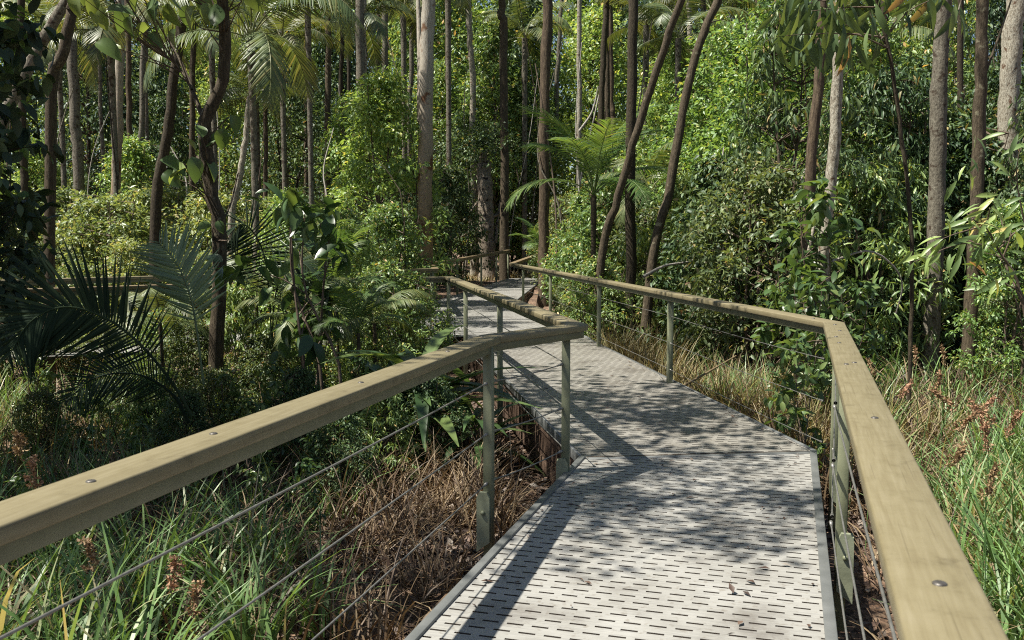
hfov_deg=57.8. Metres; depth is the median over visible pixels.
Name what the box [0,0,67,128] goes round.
tree
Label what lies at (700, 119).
bushy tree
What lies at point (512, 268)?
bushy tree
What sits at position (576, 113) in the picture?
vine stem
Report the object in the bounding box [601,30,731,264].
bushy tree
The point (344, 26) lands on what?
palm
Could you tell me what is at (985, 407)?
sedge flower
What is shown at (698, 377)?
dead branch
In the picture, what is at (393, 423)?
leafy shrub
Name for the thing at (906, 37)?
bushy tree
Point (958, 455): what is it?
sedge flower
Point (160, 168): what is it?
tree
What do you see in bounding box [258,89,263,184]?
vine stem
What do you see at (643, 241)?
leafy shrub
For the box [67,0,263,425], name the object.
tree
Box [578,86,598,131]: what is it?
dead branch
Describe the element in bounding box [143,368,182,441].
sapling
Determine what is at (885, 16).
tree
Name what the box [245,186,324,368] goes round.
bright shrub
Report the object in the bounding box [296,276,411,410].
palm
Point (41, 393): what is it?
leafy shrub
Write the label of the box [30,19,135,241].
bushy tree
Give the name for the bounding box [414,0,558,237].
bushy tree
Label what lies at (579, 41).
tree
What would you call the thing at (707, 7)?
bushy tree
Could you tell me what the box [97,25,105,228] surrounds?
tree
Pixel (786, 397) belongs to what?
sapling
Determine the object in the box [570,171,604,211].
leafy shrub
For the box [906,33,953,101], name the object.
bushy tree
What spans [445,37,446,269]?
tree
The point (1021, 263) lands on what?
leafy shrub
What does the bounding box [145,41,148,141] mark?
tree
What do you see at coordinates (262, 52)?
palm
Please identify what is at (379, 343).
leafy shrub
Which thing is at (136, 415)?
leafy shrub
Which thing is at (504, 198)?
tree
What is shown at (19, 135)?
dark leaf tree
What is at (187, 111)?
bushy tree
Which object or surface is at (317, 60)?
bushy tree
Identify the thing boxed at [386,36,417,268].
vine stem
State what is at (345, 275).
leafy shrub
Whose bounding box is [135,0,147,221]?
tree
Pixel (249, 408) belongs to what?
sapling
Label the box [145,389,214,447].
leafy shrub
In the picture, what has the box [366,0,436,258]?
palm
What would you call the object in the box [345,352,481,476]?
strap leaf plant
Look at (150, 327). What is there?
leafy shrub
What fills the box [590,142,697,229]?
palm
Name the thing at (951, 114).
leafy shrub
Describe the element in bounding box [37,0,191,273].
palm
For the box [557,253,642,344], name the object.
leafy shrub
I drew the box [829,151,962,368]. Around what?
leafy shrub
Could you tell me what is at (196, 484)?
sapling
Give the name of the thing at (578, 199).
leafy shrub
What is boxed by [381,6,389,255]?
tree
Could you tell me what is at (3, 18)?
bushy tree
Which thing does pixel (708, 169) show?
leafy shrub
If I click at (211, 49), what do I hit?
palm
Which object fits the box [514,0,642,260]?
bushy tree
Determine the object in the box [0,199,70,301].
lime shrub
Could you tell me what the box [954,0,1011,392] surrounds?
tree
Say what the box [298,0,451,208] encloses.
bushy tree
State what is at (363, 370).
sapling
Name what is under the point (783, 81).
bushy tree
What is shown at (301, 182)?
bushy tree
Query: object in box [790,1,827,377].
tree
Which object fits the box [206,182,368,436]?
broad leaf shrub
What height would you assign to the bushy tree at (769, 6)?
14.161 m
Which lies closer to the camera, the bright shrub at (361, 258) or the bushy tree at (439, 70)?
the bright shrub at (361, 258)
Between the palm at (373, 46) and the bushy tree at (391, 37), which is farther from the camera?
the bushy tree at (391, 37)
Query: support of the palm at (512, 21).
on the ground at (876, 612)
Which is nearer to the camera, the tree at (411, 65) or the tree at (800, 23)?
the tree at (800, 23)
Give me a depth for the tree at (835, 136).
11.31 m
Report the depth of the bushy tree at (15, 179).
25.14 m
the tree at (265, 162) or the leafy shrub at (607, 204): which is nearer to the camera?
the leafy shrub at (607, 204)
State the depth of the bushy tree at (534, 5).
41.23 m
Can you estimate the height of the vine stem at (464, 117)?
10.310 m
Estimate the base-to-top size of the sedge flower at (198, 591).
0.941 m
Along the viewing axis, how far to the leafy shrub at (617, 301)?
16.73 m
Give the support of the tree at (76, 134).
on the ground at (876, 612)
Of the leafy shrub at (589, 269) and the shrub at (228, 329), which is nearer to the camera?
the shrub at (228, 329)
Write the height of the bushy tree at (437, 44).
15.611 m
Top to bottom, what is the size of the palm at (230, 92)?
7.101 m
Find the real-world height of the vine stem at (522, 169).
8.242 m
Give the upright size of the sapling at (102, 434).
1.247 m
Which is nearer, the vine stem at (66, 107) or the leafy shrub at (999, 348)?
the leafy shrub at (999, 348)
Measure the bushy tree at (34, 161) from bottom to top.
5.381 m
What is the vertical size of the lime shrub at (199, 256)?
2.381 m
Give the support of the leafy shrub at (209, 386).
on the ground at (876, 612)
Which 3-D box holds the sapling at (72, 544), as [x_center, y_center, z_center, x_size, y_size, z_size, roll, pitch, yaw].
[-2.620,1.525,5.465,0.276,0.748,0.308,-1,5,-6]
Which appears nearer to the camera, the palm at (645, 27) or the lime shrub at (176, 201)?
the lime shrub at (176, 201)
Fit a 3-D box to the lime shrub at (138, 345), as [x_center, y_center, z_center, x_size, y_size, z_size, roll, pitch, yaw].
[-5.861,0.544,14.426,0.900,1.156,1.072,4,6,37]
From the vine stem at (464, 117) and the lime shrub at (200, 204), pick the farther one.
the vine stem at (464, 117)
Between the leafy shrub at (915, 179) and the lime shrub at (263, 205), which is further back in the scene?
the lime shrub at (263, 205)
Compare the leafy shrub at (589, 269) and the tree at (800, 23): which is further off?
the leafy shrub at (589, 269)
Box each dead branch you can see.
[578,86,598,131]
[642,256,694,277]
[683,355,735,385]
[719,147,770,254]
[831,250,902,313]
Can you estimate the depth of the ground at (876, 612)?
6.68 m
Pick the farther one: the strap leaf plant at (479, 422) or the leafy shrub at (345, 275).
the leafy shrub at (345, 275)
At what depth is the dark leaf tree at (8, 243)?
9.59 m
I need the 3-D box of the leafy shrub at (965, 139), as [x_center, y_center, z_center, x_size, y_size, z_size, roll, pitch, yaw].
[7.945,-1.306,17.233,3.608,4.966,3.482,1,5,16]
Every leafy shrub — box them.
[0,381,72,465]
[56,174,110,276]
[88,356,141,431]
[91,136,198,259]
[104,374,184,451]
[108,307,197,415]
[137,311,228,428]
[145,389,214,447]
[174,363,245,437]
[194,280,294,402]
[227,328,311,418]
[258,241,380,383]
[271,365,335,480]
[291,412,378,514]
[317,206,389,347]
[322,311,403,411]
[325,256,441,381]
[335,393,421,489]
[355,199,444,317]
[369,268,463,361]
[376,157,459,288]
[385,377,480,483]
[406,162,497,284]
[526,196,566,277]
[529,189,590,288]
[537,184,624,311]
[541,217,608,306]
[546,279,583,322]
[552,169,672,326]
[555,284,607,333]
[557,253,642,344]
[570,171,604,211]
[578,175,680,328]
[584,294,634,349]
[605,194,697,346]
[607,165,755,354]
[631,149,795,369]
[672,141,849,386]
[679,163,839,361]
[766,173,919,344]
[807,157,979,376]
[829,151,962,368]
[844,95,1007,367]
[847,112,1022,363]
[856,277,936,380]
[941,196,1023,367]
[951,128,1023,340]
[955,174,1023,369]
[960,292,1023,377]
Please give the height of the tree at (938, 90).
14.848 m
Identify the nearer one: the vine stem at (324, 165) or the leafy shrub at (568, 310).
the leafy shrub at (568, 310)
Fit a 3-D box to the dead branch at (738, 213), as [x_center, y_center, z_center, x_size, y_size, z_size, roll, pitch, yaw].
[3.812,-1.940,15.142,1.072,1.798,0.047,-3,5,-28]
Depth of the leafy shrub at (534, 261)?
31.65 m
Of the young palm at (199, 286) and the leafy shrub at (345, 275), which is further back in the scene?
the leafy shrub at (345, 275)
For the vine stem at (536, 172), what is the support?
on the ground at (876, 612)
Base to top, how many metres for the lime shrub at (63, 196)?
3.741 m
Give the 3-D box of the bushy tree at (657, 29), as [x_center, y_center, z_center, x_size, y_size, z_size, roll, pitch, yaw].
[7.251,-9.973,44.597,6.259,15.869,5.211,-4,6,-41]
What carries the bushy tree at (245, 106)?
on the ground at (876, 612)
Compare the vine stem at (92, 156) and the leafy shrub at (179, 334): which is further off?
the vine stem at (92, 156)
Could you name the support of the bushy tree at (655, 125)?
on the ground at (876, 612)
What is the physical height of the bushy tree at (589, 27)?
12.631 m
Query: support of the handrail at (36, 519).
on the boardwalk path
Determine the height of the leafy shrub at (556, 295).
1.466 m
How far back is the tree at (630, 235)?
17.22 m
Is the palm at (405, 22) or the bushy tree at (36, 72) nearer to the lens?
the palm at (405, 22)
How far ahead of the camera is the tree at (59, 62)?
12.79 m
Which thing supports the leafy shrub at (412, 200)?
on the ground at (876, 612)
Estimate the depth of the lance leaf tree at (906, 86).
16.00 m
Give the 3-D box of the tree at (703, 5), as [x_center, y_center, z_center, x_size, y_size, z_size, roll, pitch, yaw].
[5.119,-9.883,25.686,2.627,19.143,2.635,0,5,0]
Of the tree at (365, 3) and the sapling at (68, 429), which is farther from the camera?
the tree at (365, 3)
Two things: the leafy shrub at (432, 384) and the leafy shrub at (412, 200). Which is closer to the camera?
the leafy shrub at (432, 384)
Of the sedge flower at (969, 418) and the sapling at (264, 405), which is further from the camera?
the sapling at (264, 405)
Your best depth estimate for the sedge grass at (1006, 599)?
5.49 m
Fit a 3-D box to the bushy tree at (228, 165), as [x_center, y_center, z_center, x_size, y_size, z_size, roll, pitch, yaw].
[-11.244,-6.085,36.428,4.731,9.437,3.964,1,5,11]
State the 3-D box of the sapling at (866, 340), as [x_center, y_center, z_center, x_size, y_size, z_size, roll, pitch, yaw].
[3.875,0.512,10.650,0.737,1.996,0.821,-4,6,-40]
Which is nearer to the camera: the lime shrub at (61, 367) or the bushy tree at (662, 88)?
the lime shrub at (61, 367)
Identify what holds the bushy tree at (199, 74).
on the ground at (876, 612)
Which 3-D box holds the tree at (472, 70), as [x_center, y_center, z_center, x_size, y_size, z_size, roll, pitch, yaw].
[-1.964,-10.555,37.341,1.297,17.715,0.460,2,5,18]
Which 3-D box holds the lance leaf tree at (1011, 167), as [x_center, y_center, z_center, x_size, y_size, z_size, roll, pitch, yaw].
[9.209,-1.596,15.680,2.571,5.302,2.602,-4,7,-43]
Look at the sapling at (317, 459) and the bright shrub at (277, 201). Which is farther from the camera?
the bright shrub at (277, 201)
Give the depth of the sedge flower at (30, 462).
4.09 m
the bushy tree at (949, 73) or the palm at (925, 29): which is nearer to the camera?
the palm at (925, 29)
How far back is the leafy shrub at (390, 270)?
13.12 m
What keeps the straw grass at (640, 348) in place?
on the ground at (876, 612)
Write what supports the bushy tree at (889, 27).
on the ground at (876, 612)
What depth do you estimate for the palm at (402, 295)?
11.21 m
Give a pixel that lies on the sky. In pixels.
(488, 0)
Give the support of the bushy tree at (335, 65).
on the ground at (876, 612)
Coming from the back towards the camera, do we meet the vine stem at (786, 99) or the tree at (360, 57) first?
the tree at (360, 57)
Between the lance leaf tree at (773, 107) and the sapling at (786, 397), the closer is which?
the sapling at (786, 397)
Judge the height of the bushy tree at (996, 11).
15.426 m
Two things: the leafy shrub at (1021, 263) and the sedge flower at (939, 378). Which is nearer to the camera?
the sedge flower at (939, 378)
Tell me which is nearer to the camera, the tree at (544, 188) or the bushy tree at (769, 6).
the tree at (544, 188)
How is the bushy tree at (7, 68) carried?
on the ground at (876, 612)
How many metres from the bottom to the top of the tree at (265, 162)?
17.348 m
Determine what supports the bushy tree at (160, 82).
on the ground at (876, 612)
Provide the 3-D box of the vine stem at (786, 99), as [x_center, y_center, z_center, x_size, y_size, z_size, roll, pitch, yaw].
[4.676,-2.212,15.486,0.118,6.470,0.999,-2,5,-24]
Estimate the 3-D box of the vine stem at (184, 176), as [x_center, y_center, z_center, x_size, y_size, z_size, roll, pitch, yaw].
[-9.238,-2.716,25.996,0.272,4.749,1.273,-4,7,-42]
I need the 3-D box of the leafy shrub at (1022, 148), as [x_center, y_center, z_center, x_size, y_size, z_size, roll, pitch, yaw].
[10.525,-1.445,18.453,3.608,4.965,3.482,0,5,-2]
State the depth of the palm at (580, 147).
17.60 m
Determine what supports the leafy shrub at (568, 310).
on the ground at (876, 612)
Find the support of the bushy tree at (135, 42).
on the ground at (876, 612)
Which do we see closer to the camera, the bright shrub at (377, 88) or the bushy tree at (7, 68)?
the bushy tree at (7, 68)
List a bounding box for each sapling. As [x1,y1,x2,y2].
[3,467,49,576]
[10,349,59,428]
[41,532,86,623]
[53,389,100,479]
[79,346,122,444]
[116,419,156,502]
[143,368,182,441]
[178,473,217,526]
[209,367,248,426]
[230,397,267,487]
[231,450,277,527]
[247,360,297,480]
[280,458,325,560]
[283,325,331,396]
[299,419,352,503]
[345,352,380,450]
[750,219,837,391]
[764,273,839,424]
[764,337,829,481]
[769,177,886,408]
[807,278,889,395]
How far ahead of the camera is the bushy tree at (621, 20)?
49.28 m
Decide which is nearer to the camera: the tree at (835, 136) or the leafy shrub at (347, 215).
the tree at (835, 136)
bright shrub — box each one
[91,132,172,274]
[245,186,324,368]
[313,87,412,268]
[318,63,463,316]
[323,217,388,376]
[944,199,1023,401]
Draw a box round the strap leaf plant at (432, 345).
[295,325,542,461]
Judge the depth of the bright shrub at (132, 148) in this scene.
25.22 m
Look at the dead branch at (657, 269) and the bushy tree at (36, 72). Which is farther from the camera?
the bushy tree at (36, 72)
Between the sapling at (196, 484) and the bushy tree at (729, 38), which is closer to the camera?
the sapling at (196, 484)
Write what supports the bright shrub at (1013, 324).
on the ground at (876, 612)
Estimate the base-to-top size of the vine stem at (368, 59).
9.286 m
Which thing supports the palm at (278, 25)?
on the ground at (876, 612)
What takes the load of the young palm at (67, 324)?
on the ground at (876, 612)
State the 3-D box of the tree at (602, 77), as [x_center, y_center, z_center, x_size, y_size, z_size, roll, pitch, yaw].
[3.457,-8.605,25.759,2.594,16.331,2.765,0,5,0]
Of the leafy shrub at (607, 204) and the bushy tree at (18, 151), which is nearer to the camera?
the leafy shrub at (607, 204)
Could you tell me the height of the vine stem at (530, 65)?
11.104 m
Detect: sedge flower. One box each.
[8,429,61,639]
[22,454,57,639]
[77,535,122,639]
[160,555,185,639]
[185,579,204,639]
[849,358,876,515]
[865,379,914,554]
[913,345,919,456]
[920,370,943,464]
[923,386,956,474]
[933,410,978,494]
[935,441,968,496]
[939,343,947,465]
[951,397,995,529]
[975,396,996,534]
[977,461,1000,592]
[979,416,993,588]
[1004,410,1023,539]
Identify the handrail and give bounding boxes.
[0,250,510,355]
[0,276,587,639]
[509,253,1007,639]
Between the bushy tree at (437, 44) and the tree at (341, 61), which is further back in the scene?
the bushy tree at (437, 44)
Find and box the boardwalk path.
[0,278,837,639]
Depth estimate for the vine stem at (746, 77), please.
19.61 m
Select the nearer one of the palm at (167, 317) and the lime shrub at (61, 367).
the palm at (167, 317)
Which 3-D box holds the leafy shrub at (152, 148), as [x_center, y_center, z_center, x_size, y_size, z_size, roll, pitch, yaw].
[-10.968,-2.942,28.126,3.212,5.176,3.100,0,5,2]
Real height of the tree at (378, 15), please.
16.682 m
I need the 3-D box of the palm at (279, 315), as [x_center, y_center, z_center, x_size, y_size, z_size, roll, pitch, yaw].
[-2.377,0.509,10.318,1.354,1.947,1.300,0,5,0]
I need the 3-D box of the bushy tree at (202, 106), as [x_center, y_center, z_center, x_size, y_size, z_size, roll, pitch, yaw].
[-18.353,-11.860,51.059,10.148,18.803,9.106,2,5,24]
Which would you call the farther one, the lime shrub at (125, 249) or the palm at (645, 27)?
the palm at (645, 27)
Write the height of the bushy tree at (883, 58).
6.697 m
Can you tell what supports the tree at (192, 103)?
on the ground at (876, 612)
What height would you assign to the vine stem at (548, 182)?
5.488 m
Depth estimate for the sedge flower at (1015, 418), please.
5.34 m
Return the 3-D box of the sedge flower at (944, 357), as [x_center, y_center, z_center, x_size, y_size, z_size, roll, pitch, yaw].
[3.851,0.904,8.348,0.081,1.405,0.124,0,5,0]
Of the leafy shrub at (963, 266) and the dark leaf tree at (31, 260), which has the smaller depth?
the dark leaf tree at (31, 260)
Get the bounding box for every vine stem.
[9,14,16,278]
[57,65,80,144]
[86,113,108,231]
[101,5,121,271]
[170,146,188,231]
[217,114,219,194]
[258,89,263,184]
[323,128,333,196]
[355,2,377,163]
[372,152,405,268]
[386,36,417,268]
[462,16,471,273]
[464,111,497,276]
[509,68,538,246]
[509,159,518,200]
[518,0,538,126]
[520,36,563,277]
[535,63,557,286]
[537,118,562,246]
[575,42,581,191]
[578,94,598,192]
[636,20,652,120]
[729,23,746,339]
[736,192,744,372]
[747,57,767,307]
[775,1,798,172]
[803,65,808,127]
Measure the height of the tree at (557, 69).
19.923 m
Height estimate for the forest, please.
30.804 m
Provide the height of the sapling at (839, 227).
3.243 m
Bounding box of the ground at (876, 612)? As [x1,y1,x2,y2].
[0,248,1023,639]
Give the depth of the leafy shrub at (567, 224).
25.31 m
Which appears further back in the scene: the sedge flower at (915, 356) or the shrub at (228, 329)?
the shrub at (228, 329)
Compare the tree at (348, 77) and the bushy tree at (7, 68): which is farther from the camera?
the tree at (348, 77)
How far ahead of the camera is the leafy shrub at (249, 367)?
10.37 m
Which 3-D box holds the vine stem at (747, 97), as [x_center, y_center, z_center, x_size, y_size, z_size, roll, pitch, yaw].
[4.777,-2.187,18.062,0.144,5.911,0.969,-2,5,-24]
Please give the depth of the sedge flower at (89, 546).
3.79 m
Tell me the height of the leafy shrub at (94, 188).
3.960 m
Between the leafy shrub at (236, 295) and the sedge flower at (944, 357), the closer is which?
the sedge flower at (944, 357)
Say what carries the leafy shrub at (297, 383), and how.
on the ground at (876, 612)
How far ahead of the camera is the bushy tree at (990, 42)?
50.14 m
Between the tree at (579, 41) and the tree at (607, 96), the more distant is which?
the tree at (579, 41)
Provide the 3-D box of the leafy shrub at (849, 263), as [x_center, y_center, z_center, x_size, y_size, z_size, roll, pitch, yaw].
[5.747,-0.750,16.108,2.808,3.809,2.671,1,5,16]
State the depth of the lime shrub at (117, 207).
19.60 m
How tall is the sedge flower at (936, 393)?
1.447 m
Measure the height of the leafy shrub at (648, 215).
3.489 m
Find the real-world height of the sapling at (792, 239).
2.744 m
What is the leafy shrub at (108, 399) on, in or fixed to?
on the ground at (876, 612)
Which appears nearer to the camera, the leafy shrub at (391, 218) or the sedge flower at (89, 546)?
the sedge flower at (89, 546)
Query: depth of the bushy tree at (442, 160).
38.67 m
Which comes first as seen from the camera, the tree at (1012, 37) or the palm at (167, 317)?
the palm at (167, 317)
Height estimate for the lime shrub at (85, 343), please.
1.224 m
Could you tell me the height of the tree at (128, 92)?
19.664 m
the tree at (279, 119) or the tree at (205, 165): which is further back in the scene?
the tree at (279, 119)
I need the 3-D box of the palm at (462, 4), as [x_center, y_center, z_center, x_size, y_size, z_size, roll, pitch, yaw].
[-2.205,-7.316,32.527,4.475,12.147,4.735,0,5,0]
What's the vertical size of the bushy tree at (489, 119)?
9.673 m
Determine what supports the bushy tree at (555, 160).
on the ground at (876, 612)
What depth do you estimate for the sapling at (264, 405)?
8.64 m
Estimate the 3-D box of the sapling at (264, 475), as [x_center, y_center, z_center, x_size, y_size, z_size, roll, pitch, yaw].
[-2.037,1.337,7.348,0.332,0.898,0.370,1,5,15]
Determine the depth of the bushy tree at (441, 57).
48.84 m
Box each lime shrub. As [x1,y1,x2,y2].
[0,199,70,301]
[0,333,54,400]
[0,356,15,400]
[1,182,113,313]
[29,336,91,401]
[41,258,119,339]
[42,188,165,314]
[63,320,120,382]
[84,235,188,338]
[109,180,211,334]
[109,321,167,384]
[162,188,276,320]
[162,247,261,348]
[206,194,319,317]
[206,227,286,325]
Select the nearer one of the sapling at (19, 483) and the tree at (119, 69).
the sapling at (19, 483)
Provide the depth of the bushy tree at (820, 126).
22.33 m
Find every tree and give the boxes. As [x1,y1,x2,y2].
[0,0,45,385]
[0,0,66,245]
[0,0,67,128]
[0,0,110,215]
[0,7,106,188]
[0,63,43,190]
[0,129,73,363]
[0,163,51,334]
[0,174,42,286]
[1,130,72,245]
[17,0,33,287]
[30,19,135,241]
[31,0,138,197]
[40,3,76,401]
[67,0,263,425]
[67,24,84,260]
[79,0,200,179]
[86,29,197,200]
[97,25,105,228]
[106,37,200,219]
[107,2,251,230]
[110,0,124,271]
[122,91,203,236]
[125,0,133,200]
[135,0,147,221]
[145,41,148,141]
[148,0,189,334]
[151,8,244,240]
[171,44,277,247]
[188,3,196,235]
[218,5,319,227]
[225,96,249,350]
[231,57,344,249]
[241,0,355,204]
[250,89,332,199]
[263,2,267,202]
[279,2,283,198]
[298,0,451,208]
[298,16,380,208]
[303,19,308,205]
[324,9,332,208]
[336,31,344,206]
[347,3,350,212]
[355,0,365,217]
[364,0,369,216]
[372,0,489,197]
[373,0,482,236]
[375,0,380,193]
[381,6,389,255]
[395,58,480,252]
[407,0,413,267]
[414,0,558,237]
[416,0,435,316]
[433,109,517,274]
[433,117,536,280]
[439,65,551,259]
[442,19,538,257]
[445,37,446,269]
[458,0,588,272]
[466,0,478,275]
[490,106,571,273]
[494,51,574,274]
[497,0,510,280]
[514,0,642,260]
[517,0,657,224]
[536,0,552,306]
[552,0,563,226]
[576,0,581,212]
[581,0,694,156]
[590,0,684,340]
[596,0,609,245]
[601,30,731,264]
[604,24,610,175]
[608,11,805,335]
[609,0,616,172]
[614,0,700,182]
[617,52,674,202]
[625,0,637,353]
[639,0,723,351]
[654,53,738,185]
[677,0,862,332]
[685,2,691,289]
[686,0,768,135]
[701,0,709,147]
[714,0,916,370]
[723,3,732,115]
[737,0,797,147]
[757,0,965,445]
[763,64,868,273]
[765,45,805,155]
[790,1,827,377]
[796,0,844,390]
[798,0,917,130]
[798,14,958,327]
[816,59,966,357]
[850,47,969,300]
[866,2,952,97]
[880,0,888,67]
[896,130,1023,315]
[897,0,1023,161]
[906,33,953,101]
[915,0,961,382]
[949,0,1023,124]
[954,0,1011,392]
[954,56,1023,194]
[957,0,963,198]
[967,1,1005,90]
[982,84,1023,300]
[986,107,996,168]
[988,0,1023,361]
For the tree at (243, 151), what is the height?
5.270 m
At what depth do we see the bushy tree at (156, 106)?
32.74 m
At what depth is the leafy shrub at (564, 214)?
27.61 m
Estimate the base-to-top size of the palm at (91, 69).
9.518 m
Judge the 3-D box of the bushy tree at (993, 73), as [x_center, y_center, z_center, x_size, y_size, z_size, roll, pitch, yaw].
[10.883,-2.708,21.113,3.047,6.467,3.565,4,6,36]
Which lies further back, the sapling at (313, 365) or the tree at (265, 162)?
the tree at (265, 162)
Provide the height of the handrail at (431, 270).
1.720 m
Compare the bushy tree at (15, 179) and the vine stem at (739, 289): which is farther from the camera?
the bushy tree at (15, 179)
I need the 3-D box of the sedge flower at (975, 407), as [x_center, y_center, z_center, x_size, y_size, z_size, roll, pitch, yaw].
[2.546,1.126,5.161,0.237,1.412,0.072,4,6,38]
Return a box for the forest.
[0,0,1023,263]
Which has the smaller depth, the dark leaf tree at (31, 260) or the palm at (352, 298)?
the dark leaf tree at (31, 260)
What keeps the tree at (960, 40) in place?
on the ground at (876, 612)
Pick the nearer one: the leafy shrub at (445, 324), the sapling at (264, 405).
the sapling at (264, 405)
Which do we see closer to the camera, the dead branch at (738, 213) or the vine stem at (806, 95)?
the dead branch at (738, 213)
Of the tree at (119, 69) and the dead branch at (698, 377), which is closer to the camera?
the dead branch at (698, 377)
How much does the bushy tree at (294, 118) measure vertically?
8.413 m
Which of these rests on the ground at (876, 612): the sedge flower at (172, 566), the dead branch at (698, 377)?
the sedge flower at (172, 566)
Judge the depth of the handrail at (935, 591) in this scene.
2.39 m
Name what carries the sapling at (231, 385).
on the ground at (876, 612)
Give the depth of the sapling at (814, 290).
10.00 m
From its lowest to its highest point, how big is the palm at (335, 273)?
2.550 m
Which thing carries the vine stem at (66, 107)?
on the ground at (876, 612)
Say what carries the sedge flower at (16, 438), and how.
on the ground at (876, 612)
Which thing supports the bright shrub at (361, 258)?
on the ground at (876, 612)
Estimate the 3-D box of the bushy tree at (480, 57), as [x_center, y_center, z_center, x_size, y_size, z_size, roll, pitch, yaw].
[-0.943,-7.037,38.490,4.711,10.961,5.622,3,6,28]
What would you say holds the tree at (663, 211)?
on the ground at (876, 612)
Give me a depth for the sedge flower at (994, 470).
4.28 m
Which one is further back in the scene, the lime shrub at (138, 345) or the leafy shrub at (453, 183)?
the leafy shrub at (453, 183)
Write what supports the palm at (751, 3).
on the ground at (876, 612)
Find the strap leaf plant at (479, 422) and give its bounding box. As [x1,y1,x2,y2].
[383,393,546,483]
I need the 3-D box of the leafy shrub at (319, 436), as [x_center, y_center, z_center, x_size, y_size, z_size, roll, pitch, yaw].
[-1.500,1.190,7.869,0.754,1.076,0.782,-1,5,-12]
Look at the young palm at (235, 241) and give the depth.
11.34 m
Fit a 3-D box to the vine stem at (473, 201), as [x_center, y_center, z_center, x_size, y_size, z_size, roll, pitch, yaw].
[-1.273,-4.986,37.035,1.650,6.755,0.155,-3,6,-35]
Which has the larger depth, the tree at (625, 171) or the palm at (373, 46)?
the palm at (373, 46)
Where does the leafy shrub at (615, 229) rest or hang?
on the ground at (876, 612)
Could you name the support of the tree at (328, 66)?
on the ground at (876, 612)
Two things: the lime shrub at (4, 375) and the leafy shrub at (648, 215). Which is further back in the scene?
the leafy shrub at (648, 215)
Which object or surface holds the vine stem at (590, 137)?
on the ground at (876, 612)
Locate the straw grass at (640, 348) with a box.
[0,270,1023,582]
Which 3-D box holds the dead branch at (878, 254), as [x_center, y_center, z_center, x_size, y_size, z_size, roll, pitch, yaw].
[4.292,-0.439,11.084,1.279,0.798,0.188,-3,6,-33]
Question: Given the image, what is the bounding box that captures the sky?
[0,0,1023,236]
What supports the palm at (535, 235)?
on the ground at (876, 612)
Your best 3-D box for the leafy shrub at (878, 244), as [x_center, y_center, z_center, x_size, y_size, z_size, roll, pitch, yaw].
[5.679,-0.708,14.843,2.808,3.809,2.671,-3,6,-33]
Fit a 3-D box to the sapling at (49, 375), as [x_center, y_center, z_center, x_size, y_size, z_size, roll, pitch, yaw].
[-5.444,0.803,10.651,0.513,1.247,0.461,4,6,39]
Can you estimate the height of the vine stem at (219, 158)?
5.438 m
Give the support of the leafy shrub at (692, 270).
on the ground at (876, 612)
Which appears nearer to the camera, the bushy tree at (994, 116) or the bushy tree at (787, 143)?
the bushy tree at (787, 143)
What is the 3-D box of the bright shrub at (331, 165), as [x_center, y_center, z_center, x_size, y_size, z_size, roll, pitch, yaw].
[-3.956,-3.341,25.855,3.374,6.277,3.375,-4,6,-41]
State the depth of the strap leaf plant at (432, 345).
9.12 m
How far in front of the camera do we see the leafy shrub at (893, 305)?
14.54 m
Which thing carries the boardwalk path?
on the ground at (876, 612)
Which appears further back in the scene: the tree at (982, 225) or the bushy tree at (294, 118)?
the bushy tree at (294, 118)
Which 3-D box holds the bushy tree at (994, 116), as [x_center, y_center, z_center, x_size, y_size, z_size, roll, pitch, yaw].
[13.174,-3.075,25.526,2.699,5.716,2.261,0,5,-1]
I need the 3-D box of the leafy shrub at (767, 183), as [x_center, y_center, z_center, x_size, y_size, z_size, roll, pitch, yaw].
[3.765,-0.742,14.310,2.875,4.013,2.837,3,5,28]
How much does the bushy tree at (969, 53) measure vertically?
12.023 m
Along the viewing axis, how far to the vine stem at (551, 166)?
23.40 m
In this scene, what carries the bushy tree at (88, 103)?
on the ground at (876, 612)
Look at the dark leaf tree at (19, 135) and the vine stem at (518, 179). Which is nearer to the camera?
the dark leaf tree at (19, 135)
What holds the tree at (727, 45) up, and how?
on the ground at (876, 612)
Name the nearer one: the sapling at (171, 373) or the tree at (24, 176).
the sapling at (171, 373)
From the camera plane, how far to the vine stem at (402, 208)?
20.20 m
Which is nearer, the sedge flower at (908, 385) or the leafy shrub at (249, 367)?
the sedge flower at (908, 385)
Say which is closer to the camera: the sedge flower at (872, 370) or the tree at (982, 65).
the sedge flower at (872, 370)
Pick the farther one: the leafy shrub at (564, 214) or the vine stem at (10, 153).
the leafy shrub at (564, 214)
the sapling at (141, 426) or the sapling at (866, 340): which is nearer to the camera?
the sapling at (141, 426)
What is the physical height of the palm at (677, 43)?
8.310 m
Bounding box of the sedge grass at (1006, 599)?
[0,329,1023,639]
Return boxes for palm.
[0,0,134,246]
[0,237,192,423]
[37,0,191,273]
[102,288,211,435]
[128,219,227,383]
[143,0,364,352]
[146,0,275,190]
[205,63,314,199]
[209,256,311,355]
[211,188,370,345]
[229,10,347,192]
[230,0,358,207]
[234,277,359,380]
[273,224,400,383]
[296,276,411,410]
[299,0,416,74]
[325,289,430,363]
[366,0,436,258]
[388,0,511,269]
[475,0,576,275]
[505,103,680,276]
[510,216,553,289]
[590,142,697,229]
[594,0,705,266]
[617,0,753,172]
[637,0,779,125]
[828,0,972,77]
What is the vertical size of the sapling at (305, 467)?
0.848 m

